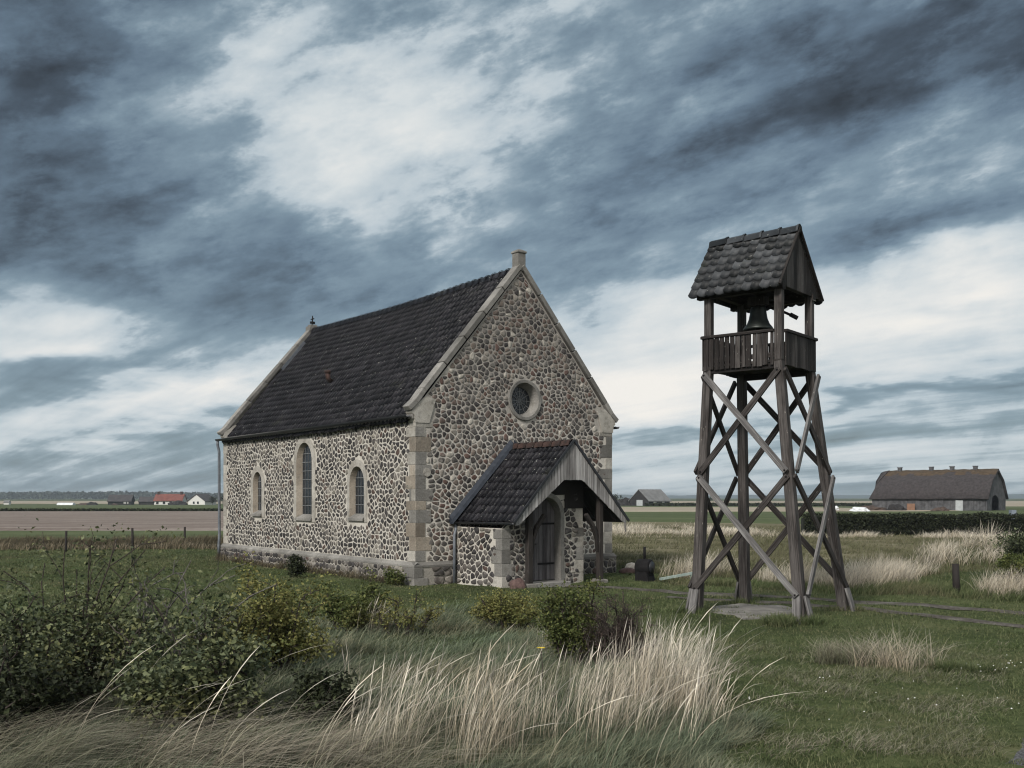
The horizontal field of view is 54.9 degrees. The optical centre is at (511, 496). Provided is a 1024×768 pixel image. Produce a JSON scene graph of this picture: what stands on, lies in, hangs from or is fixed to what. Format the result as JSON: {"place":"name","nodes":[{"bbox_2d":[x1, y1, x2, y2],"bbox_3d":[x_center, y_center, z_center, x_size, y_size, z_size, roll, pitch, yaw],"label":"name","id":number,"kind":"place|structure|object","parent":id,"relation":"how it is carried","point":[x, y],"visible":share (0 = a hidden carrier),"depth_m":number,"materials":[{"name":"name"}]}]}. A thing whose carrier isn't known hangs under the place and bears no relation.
{"place":"outdoors","nodes":[
{"label":"outdoors","id":0,"kind":"place"},
{"bbox_2d":[0,540,216,550],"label":"pale bank grass","id":1,"kind":"structure","parent":0,"point":[125,548],"depth_m":43.14,"materials":[{"name":"plant"}]},
{"bbox_2d":[0,532,222,550],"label":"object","id":2,"kind":"structure","parent":0,"point":[199,540],"depth_m":44.21,"materials":[{"name":"green plant"}]},
{"bbox_2d":[0,531,222,540],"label":"green field","id":3,"kind":"structure","parent":0,"point":[98,534],"depth_m":60.72,"materials":[{"name":"green plant"}]},
{"bbox_2d":[0,504,222,509],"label":"green field","id":4,"kind":"structure","parent":0,"point":[48,506],"depth_m":292.99,"materials":[{"name":"green plant"}]},
{"bbox_2d":[57,503,75,504],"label":"greenhouse","id":5,"kind":"object","parent":4,"relation":"on","point":[66,504],"visible":0.82,"depth_m":378.81,"materials":[{"name":"white glass"}]},
{"bbox_2d":[0,511,223,530],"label":"ploughed field","id":6,"kind":"structure","parent":0,"point":[135,520],"depth_m":89.28,"materials":[{"name":"brown soil"}]},
{"bbox_2d":[0,548,313,574],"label":"hay grass","id":7,"kind":"structure","parent":0,"point":[151,557],"depth_m":36.47,"materials":[{"name":"green plant"}]},
{"bbox_2d":[0,597,825,767],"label":"meadow grass","id":8,"kind":"structure","parent":0,"point":[632,752],"depth_m":9.65,"materials":[{"name":"plant"}]},
{"bbox_2d":[47,623,807,767],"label":"flowering stem grass","id":9,"kind":"structure","parent":0,"point":[396,698],"depth_m":8.46,"materials":[{"name":"plant"}]},
{"bbox_2d":[0,498,1023,767],"bbox_3d":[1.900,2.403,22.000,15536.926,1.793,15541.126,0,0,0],"label":"ground","id":10,"kind":"structure","parent":0,"point":[894,688],"depth_m":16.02,"materials":[{"name":"green plant"}]},
{"bbox_2d":[3,500,10,504],"bbox_3d":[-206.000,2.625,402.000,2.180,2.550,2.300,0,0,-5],"label":"house","id":11,"kind":"structure","parent":10,"relation":"on","point":[6,502],"depth_m":401.28,"materials":[{"name":"white paint"}]},
{"bbox_2d":[0,616,117,740],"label":"shrub","id":12,"kind":"object","parent":10,"relation":"on","point":[32,691],"visible":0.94,"depth_m":9.22,"materials":[{"name":"green plant"}]},
{"bbox_2d":[64,531,66,551],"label":"fence post","id":13,"kind":"object","parent":10,"relation":"on","point":[65,549],"visible":0.79,"depth_m":40.56,"materials":[{"name":"brown wood"}]},
{"bbox_2d":[0,518,190,705],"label":"shrub","id":14,"kind":"object","parent":10,"relation":"on","point":[90,642],"visible":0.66,"depth_m":10.36,"materials":[{"name":"green plant"}]},
{"bbox_2d":[0,490,222,498],"bbox_3d":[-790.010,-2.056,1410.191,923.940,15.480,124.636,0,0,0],"label":"forest","id":15,"kind":"object","parent":10,"relation":"on","point":[58,495],"visible":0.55,"depth_m":1366.48,"materials":[{"name":"green plant"}]},
{"bbox_2d":[0,508,222,510],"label":"hedge","id":16,"kind":"object","parent":10,"relation":"on","point":[105,509],"visible":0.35,"depth_m":153.01,"materials":[{"name":"green plant"}]},
{"bbox_2d":[107,495,134,504],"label":"farm barn","id":17,"kind":"structure","parent":10,"relation":"on","point":[122,499],"depth_m":388.71,"materials":[{"name":"tile"}]},
{"bbox_2d":[131,528,133,549],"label":"fence post","id":18,"kind":"object","parent":10,"relation":"on","point":[132,536],"visible":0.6,"depth_m":42.56,"materials":[{"name":"brown wood"}]},
{"bbox_2d":[138,497,153,504],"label":"shed","id":19,"kind":"structure","parent":10,"relation":"on","point":[145,501],"depth_m":393.77,"materials":[{"name":"tile"}]},
{"bbox_2d":[153,492,186,504],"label":"farmhouse","id":20,"kind":"object","parent":10,"relation":"on","point":[162,499],"visible":0.73,"depth_m":395.60,"materials":[{"name":"red tile"}]},
{"bbox_2d":[168,500,186,504],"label":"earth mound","id":21,"kind":"object","parent":10,"relation":"on","point":[178,502],"visible":0.41,"depth_m":385.20,"materials":[{"name":"brown soil"}]},
{"bbox_2d":[95,530,275,665],"bbox_3d":[-3.731,1.298,10.960,1.834,1.878,1.455,0,0,-36],"label":"shrub","id":22,"kind":"object","parent":10,"relation":"on","point":[166,608],"visible":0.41,"depth_m":10.92,"materials":[{"name":"green plant"}]},
{"bbox_2d":[94,572,284,738],"bbox_3d":[-3.184,1.520,9.762,1.745,1.546,1.677,0,0,-20],"label":"shrub","id":23,"kind":"object","parent":10,"relation":"on","point":[180,675],"visible":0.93,"depth_m":9.52,"materials":[{"name":"green plant"}]},
{"bbox_2d":[187,494,217,504],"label":"cottage","id":24,"kind":"structure","parent":10,"relation":"on","point":[199,499],"depth_m":393.12,"materials":[{"name":"white paint"}]},
{"bbox_2d":[205,551,341,675],"bbox_3d":[-3.056,1.500,12.632,1.811,1.572,1.699,0,0,0],"label":"shrub","id":25,"kind":"object","parent":10,"relation":"on","point":[280,615],"visible":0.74,"depth_m":12.39,"materials":[{"name":"green plant"}]},
{"bbox_2d":[283,553,308,577],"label":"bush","id":26,"kind":"object","parent":10,"relation":"on","point":[296,567],"visible":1,"depth_m":27.84,"materials":[{"name":"green plant"}]},
{"bbox_2d":[0,645,613,767],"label":"wind laid grass","id":27,"kind":"structure","parent":10,"relation":"on","point":[243,759],"depth_m":8.23,"materials":[{"name":"beige plant"}]},
{"bbox_2d":[213,551,401,584],"bbox_3d":[-6.930,2.111,30.996,0.790,0.467,13.337,0,0,-38],"label":"wall foot weed","id":28,"kind":"object","parent":10,"relation":"on","point":[279,566],"depth_m":29.93,"materials":[{"name":"green plant"}]},
{"bbox_2d":[284,665,365,728],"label":"shrub","id":29,"kind":"object","parent":10,"relation":"on","point":[321,693],"visible":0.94,"depth_m":9.54,"materials":[{"name":"green plant"}]},
{"bbox_2d":[311,567,393,633],"bbox_3d":[-2.693,1.758,16.519,1.395,1.153,1.219,0,0,0],"label":"shrub","id":30,"kind":"object","parent":10,"relation":"on","point":[345,611],"visible":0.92,"depth_m":16.45,"materials":[{"name":"green plant"}]},
{"bbox_2d":[381,566,410,584],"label":"weed","id":31,"kind":"object","parent":10,"relation":"on","point":[398,577],"visible":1,"depth_m":25.55,"materials":[{"name":"green plant"}]},
{"bbox_2d":[370,587,446,635],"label":"shrub","id":32,"kind":"object","parent":10,"relation":"on","point":[410,619],"visible":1,"depth_m":16.33,"materials":[{"name":"green plant"}]},
{"bbox_2d":[215,249,629,587],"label":"chapel","id":33,"kind":"structure","parent":10,"relation":"on","point":[461,433],"depth_m":27.93,"materials":[{"name":"grey stone"}]},
{"bbox_2d":[251,466,264,517],"bbox_3d":[-8.703,-0.180,33.853,0.215,1.760,1.160,0,0,-38],"label":"window","id":34,"kind":"structure","parent":33,"relation":"in","point":[257,477],"depth_m":34.01,"materials":[{"name":"stone"}]},
{"bbox_2d":[294,436,315,521],"bbox_3d":[-6.487,-0.565,30.966,0.215,2.690,1.520,0,0,-38],"label":"window","id":35,"kind":"structure","parent":33,"relation":"in","point":[304,453],"depth_m":31.15,"materials":[{"name":"stone"}]},
{"bbox_2d":[347,459,366,522],"bbox_3d":[-4.406,-0.180,28.250,0.215,1.800,1.160,0,0,-37],"label":"window","id":36,"kind":"structure","parent":33,"relation":"in","point":[357,473],"depth_m":28.41,"materials":[{"name":"stone"}]},
{"bbox_2d":[508,379,540,420],"bbox_3d":[0.292,-2.750,28.022,1.180,1.180,0.297,0,0,-38],"label":"round window","id":37,"kind":"structure","parent":33,"relation":"in","point":[518,398],"depth_m":28.12,"materials":[{"name":"grey stone"}]},
{"bbox_2d":[533,500,553,580],"bbox_3d":[0.753,1.116,25.804,0.952,2.129,0.124,0,0,-37],"label":"door","id":38,"kind":"structure","parent":33,"relation":"in","point":[543,556],"depth_m":25.90,"materials":[{"name":"brown wood"}]},
{"bbox_2d":[468,586,544,630],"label":"shrub","id":39,"kind":"object","parent":10,"relation":"on","point":[501,608],"visible":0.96,"depth_m":17.27,"materials":[{"name":"green plant"}]},
{"bbox_2d":[509,578,525,588],"bbox_3d":[0.149,2.255,24.735,0.431,0.450,0.340,0,0,0],"label":"boulder","id":40,"kind":"object","parent":10,"relation":"on","point":[516,583],"visible":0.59,"depth_m":24.61,"materials":[{"name":"pink stone"}]},
{"bbox_2d":[537,647,544,677],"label":"flower","id":41,"kind":"object","parent":10,"relation":"on","point":[541,659],"visible":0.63,"depth_m":11.20,"materials":[{"name":"yellow plant"}]},
{"bbox_2d":[341,604,759,767],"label":"tall dry grass","id":42,"kind":"structure","parent":10,"relation":"on","point":[492,716],"depth_m":9.39,"materials":[{"name":"plant"}]},
{"bbox_2d":[528,573,609,665],"bbox_3d":[0.784,1.691,13.329,1.132,1.245,0.997,0,0,0],"label":"shrub","id":43,"kind":"object","parent":10,"relation":"on","point":[560,628],"visible":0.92,"depth_m":13.18,"materials":[{"name":"green plant"}]},
{"bbox_2d":[568,586,660,665],"bbox_3d":[1.393,1.731,12.976,1.238,1.168,0.874,0,0,-15],"label":"shrub","id":44,"kind":"object","parent":10,"relation":"on","point":[610,633],"visible":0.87,"depth_m":12.93,"materials":[{"name":"brown plant"}]},
{"bbox_2d":[617,497,629,505],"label":"dark hedge bank","id":45,"kind":"structure","parent":10,"relation":"on","point":[623,502],"depth_m":310.72,"materials":[{"name":"green plant"}]},
{"bbox_2d":[619,567,634,573],"bbox_3d":[3.477,2.263,29.655,0.522,0.279,0.398,0,0,0],"label":"boulder","id":46,"kind":"object","parent":10,"relation":"on","point":[625,570],"visible":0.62,"depth_m":29.52,"materials":[{"name":"red stone"}]},
{"bbox_2d":[625,562,634,568],"bbox_3d":[3.724,2.213,30.090,0.702,0.437,0.534,0,0,0],"label":"boulder","id":47,"kind":"object","parent":10,"relation":"on","point":[631,565],"visible":0.23,"depth_m":29.95,"materials":[{"name":"grey stone"}]},
{"bbox_2d":[634,547,654,581],"bbox_3d":[3.633,1.852,26.890,0.459,0.990,0.426,0,0,38],"label":"iron pump","id":48,"kind":"object","parent":10,"relation":"on","point":[644,567],"visible":0.99,"depth_m":26.75,"materials":[{"name":"metal"}]},
{"bbox_2d":[628,489,671,505],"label":"field barn","id":49,"kind":"structure","parent":10,"relation":"on","point":[640,497],"depth_m":307.66,"materials":[{"name":"white paint"}]},
{"bbox_2d":[637,500,642,505],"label":"door","id":50,"kind":"structure","parent":49,"relation":"in","point":[639,502],"depth_m":306.56,"materials":[{"name":"white wood"}]},
{"bbox_2d":[659,572,691,579],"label":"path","id":51,"kind":"structure","parent":10,"relation":"on","point":[677,575],"depth_m":26.70,"materials":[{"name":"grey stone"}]},
{"bbox_2d":[671,603,717,613],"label":"grass tuft","id":52,"kind":"object","parent":10,"relation":"on","point":[701,610],"visible":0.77,"depth_m":19.40,"materials":[{"name":"green plant"}]},
{"bbox_2d":[725,595,762,603],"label":"grass tuft","id":53,"kind":"object","parent":10,"relation":"on","point":[740,601],"visible":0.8,"depth_m":21.04,"materials":[{"name":"green plant"}]},
{"bbox_2d":[645,502,871,505],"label":"hedge","id":54,"kind":"object","parent":10,"relation":"on","point":[750,504],"visible":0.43,"depth_m":292.33,"materials":[{"name":"green plant"}]},
{"bbox_2d":[685,224,855,623],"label":"bell tower","id":55,"kind":"structure","parent":10,"relation":"on","point":[776,266],"depth_m":19.41,"materials":[{"name":"brown wood"}]},
{"bbox_2d":[743,295,798,331],"bbox_3d":[5.143,-3.655,19.590,1.082,0.750,0.600,0,0,22],"label":"bell","id":56,"kind":"object","parent":55,"relation":"hanging from","point":[758,319],"visible":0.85,"depth_m":19.55,"materials":[{"name":"brown metal"}]},
{"bbox_2d":[754,611,830,626],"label":"grass clump","id":57,"kind":"object","parent":10,"relation":"on","point":[782,620],"visible":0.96,"depth_m":17.73,"materials":[{"name":"green plant"}]},
{"bbox_2d":[612,522,1006,579],"bbox_3d":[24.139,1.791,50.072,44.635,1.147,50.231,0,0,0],"label":"rough pasture grass","id":58,"kind":"structure","parent":10,"relation":"on","point":[907,555],"depth_m":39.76,"materials":[{"name":"beige plant"}]},
{"bbox_2d":[650,640,1021,760],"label":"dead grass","id":59,"kind":"structure","parent":10,"relation":"on","point":[877,736],"depth_m":10.54,"materials":[{"name":"green plant"}]},
{"bbox_2d":[656,573,1023,603],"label":"verge grass","id":60,"kind":"structure","parent":10,"relation":"on","point":[917,587],"depth_m":23.22,"materials":[{"name":"green plant"}]},
{"bbox_2d":[658,518,1023,598],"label":"pale tall grass","id":61,"kind":"structure","parent":10,"relation":"on","point":[903,571],"depth_m":25.32,"materials":[{"name":"plant"}]},
{"bbox_2d":[800,636,886,668],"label":"grass clump","id":62,"kind":"object","parent":10,"relation":"on","point":[829,655],"visible":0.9,"depth_m":13.56,"materials":[{"name":"beige plant"}]},
{"bbox_2d":[823,602,866,611],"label":"grass tuft","id":63,"kind":"object","parent":10,"relation":"on","point":[858,607],"visible":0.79,"depth_m":19.76,"materials":[{"name":"green plant"}]},
{"bbox_2d":[749,659,1021,720],"bbox_3d":[5.052,2.186,11.247,2.914,0.149,5.698,0,0,45],"label":"daisy carpet","id":64,"kind":"object","parent":10,"relation":"on","point":[936,704],"visible":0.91,"depth_m":11.19,"materials":[{"name":"white plant"}]},
{"bbox_2d":[828,623,960,673],"bbox_3d":[5.101,1.986,13.333,2.148,0.686,1.641,0,0,0],"label":"grass clump","id":65,"kind":"object","parent":10,"relation":"on","point":[888,657],"visible":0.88,"depth_m":13.28,"materials":[{"name":"plant"}]},
{"bbox_2d":[801,511,1023,535],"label":"hedge","id":66,"kind":"object","parent":10,"relation":"on","point":[908,523],"visible":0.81,"depth_m":57.60,"materials":[{"name":"green plant"}]},
{"bbox_2d":[869,466,1008,510],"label":"thatched barn","id":67,"kind":"structure","parent":10,"relation":"on","point":[975,488],"depth_m":158.51,"materials":[{"name":"grey plant"}]},
{"bbox_2d":[955,500,962,510],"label":"door","id":68,"kind":"structure","parent":67,"relation":"in","point":[958,503],"depth_m":155.19,"materials":[{"name":"white wood"}]},
{"bbox_2d":[952,564,959,592],"bbox_3d":[10.240,1.957,22.703,0.187,0.836,0.165,0,0,0],"label":"fence post","id":69,"kind":"object","parent":10,"relation":"on","point":[955,577],"visible":0.74,"depth_m":22.64,"materials":[{"name":"brown wood"}]},
{"bbox_2d":[920,654,1021,675],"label":"grass clump","id":70,"kind":"object","parent":10,"relation":"on","point":[963,666],"visible":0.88,"depth_m":12.92,"materials":[{"name":"green plant"}]},
{"bbox_2d":[981,527,1023,552],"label":"shrub","id":71,"kind":"object","parent":10,"relation":"on","point":[1007,540],"visible":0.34,"depth_m":27.80,"materials":[{"name":"green plant"}]},
{"bbox_2d":[992,550,1023,577],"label":"shrub","id":72,"kind":"object","parent":10,"relation":"on","point":[1007,559],"visible":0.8,"depth_m":23.94,"materials":[{"name":"green plant"}]},
{"bbox_2d":[997,528,1023,559],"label":"shrub","id":73,"kind":"object","parent":10,"relation":"on","point":[1016,550],"visible":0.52,"depth_m":25.75,"materials":[{"name":"green plant"}]},
{"bbox_2d":[0,501,1023,503],"bbox_3d":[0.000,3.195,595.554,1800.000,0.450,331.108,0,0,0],"label":"stubble field","id":74,"kind":"structure","parent":0,"point":[51,502],"depth_m":531.95,"materials":[{"name":"beige plant"}]},
{"bbox_2d":[0,0,1023,495],"label":"sky","id":75,"kind":"structure","parent":0,"point":[185,185],"materials":[{"name":"grey"}]},
{"bbox_2d":[6,494,1023,498],"bbox_3d":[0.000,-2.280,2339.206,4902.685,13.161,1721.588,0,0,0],"label":"hills","id":76,"kind":"structure","parent":0,"point":[1015,496],"depth_m":2323.47,"materials":[{"name":"green plant"}]},
{"bbox_2d":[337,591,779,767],"bbox_3d":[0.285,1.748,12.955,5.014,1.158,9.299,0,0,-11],"label":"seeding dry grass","id":77,"kind":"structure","parent":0,"point":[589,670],"depth_m":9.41,"materials":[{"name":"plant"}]},
{"bbox_2d":[712,603,791,619],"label":"paving","id":78,"kind":"structure","parent":0,"point":[754,609],"depth_m":19.75,"materials":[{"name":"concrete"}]},
{"bbox_2d":[621,507,958,511],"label":"stubble field","id":79,"kind":"structure","parent":0,"point":[675,509],"depth_m":165.85,"materials":[{"name":"beige plant"}]},
{"bbox_2d":[849,507,869,510],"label":"tarpaulin heap","id":80,"kind":"object","parent":79,"relation":"on","point":[859,509],"visible":0.48,"depth_m":151.38,"materials":[{"name":"white plastic"}]},
{"bbox_2d":[861,505,885,509],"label":"scrap heap","id":81,"kind":"object","parent":79,"relation":"on","point":[871,507],"visible":0.27,"depth_m":155.38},
{"bbox_2d":[886,504,906,509],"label":"manure heap","id":82,"kind":"object","parent":79,"relation":"on","point":[895,507],"visible":0.47,"depth_m":153.98,"materials":[{"name":"brown soil"}]},
{"bbox_2d":[907,504,914,509],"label":"wooden crate","id":83,"kind":"object","parent":79,"relation":"on","point":[910,506],"visible":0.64,"depth_m":159.19,"materials":[{"name":"brown wood"}]},
{"bbox_2d":[930,507,949,510],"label":"brushwood heap","id":84,"kind":"object","parent":79,"relation":"on","point":[940,509],"visible":0.52,"depth_m":152.59,"materials":[{"name":"brown wood"}]},
{"bbox_2d":[565,585,1023,614],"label":"dirt track","id":85,"kind":"structure","parent":0,"point":[864,602],"depth_m":21.46,"materials":[{"name":"brown soil"}]},
{"bbox_2d":[625,511,1008,523],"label":"green field","id":86,"kind":"structure","parent":0,"point":[768,517],"depth_m":113.41,"materials":[{"name":"green plant"}]},
{"bbox_2d":[612,521,1023,539],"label":"pale grass","id":87,"kind":"structure","parent":0,"point":[709,529],"depth_m":58.03,"materials":[{"name":"plant"}]},
{"bbox_2d":[621,506,1023,507],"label":"green field","id":88,"kind":"structure","parent":0,"point":[784,506],"depth_m":253.95,"materials":[{"name":"green plant"}]},
{"bbox_2d":[666,596,1023,627],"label":"dirt track","id":89,"kind":"structure","parent":0,"point":[932,616],"depth_m":19.23,"materials":[{"name":"brown soil"}]},
{"bbox_2d":[847,503,1023,505],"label":"stubble field","id":90,"kind":"structure","parent":0,"point":[1014,504],"depth_m":395.34,"materials":[{"name":"beige plant"}]},
{"bbox_2d":[931,510,1023,514],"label":"green field","id":91,"kind":"structure","parent":0,"point":[1007,511],"depth_m":143.53,"materials":[{"name":"green plant"}]},
{"bbox_2d":[1006,738,1023,765],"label":"gravel road","id":92,"kind":"structure","parent":0,"point":[1019,754],"depth_m":8.70,"materials":[{"name":"grey gravel"}]}
]}

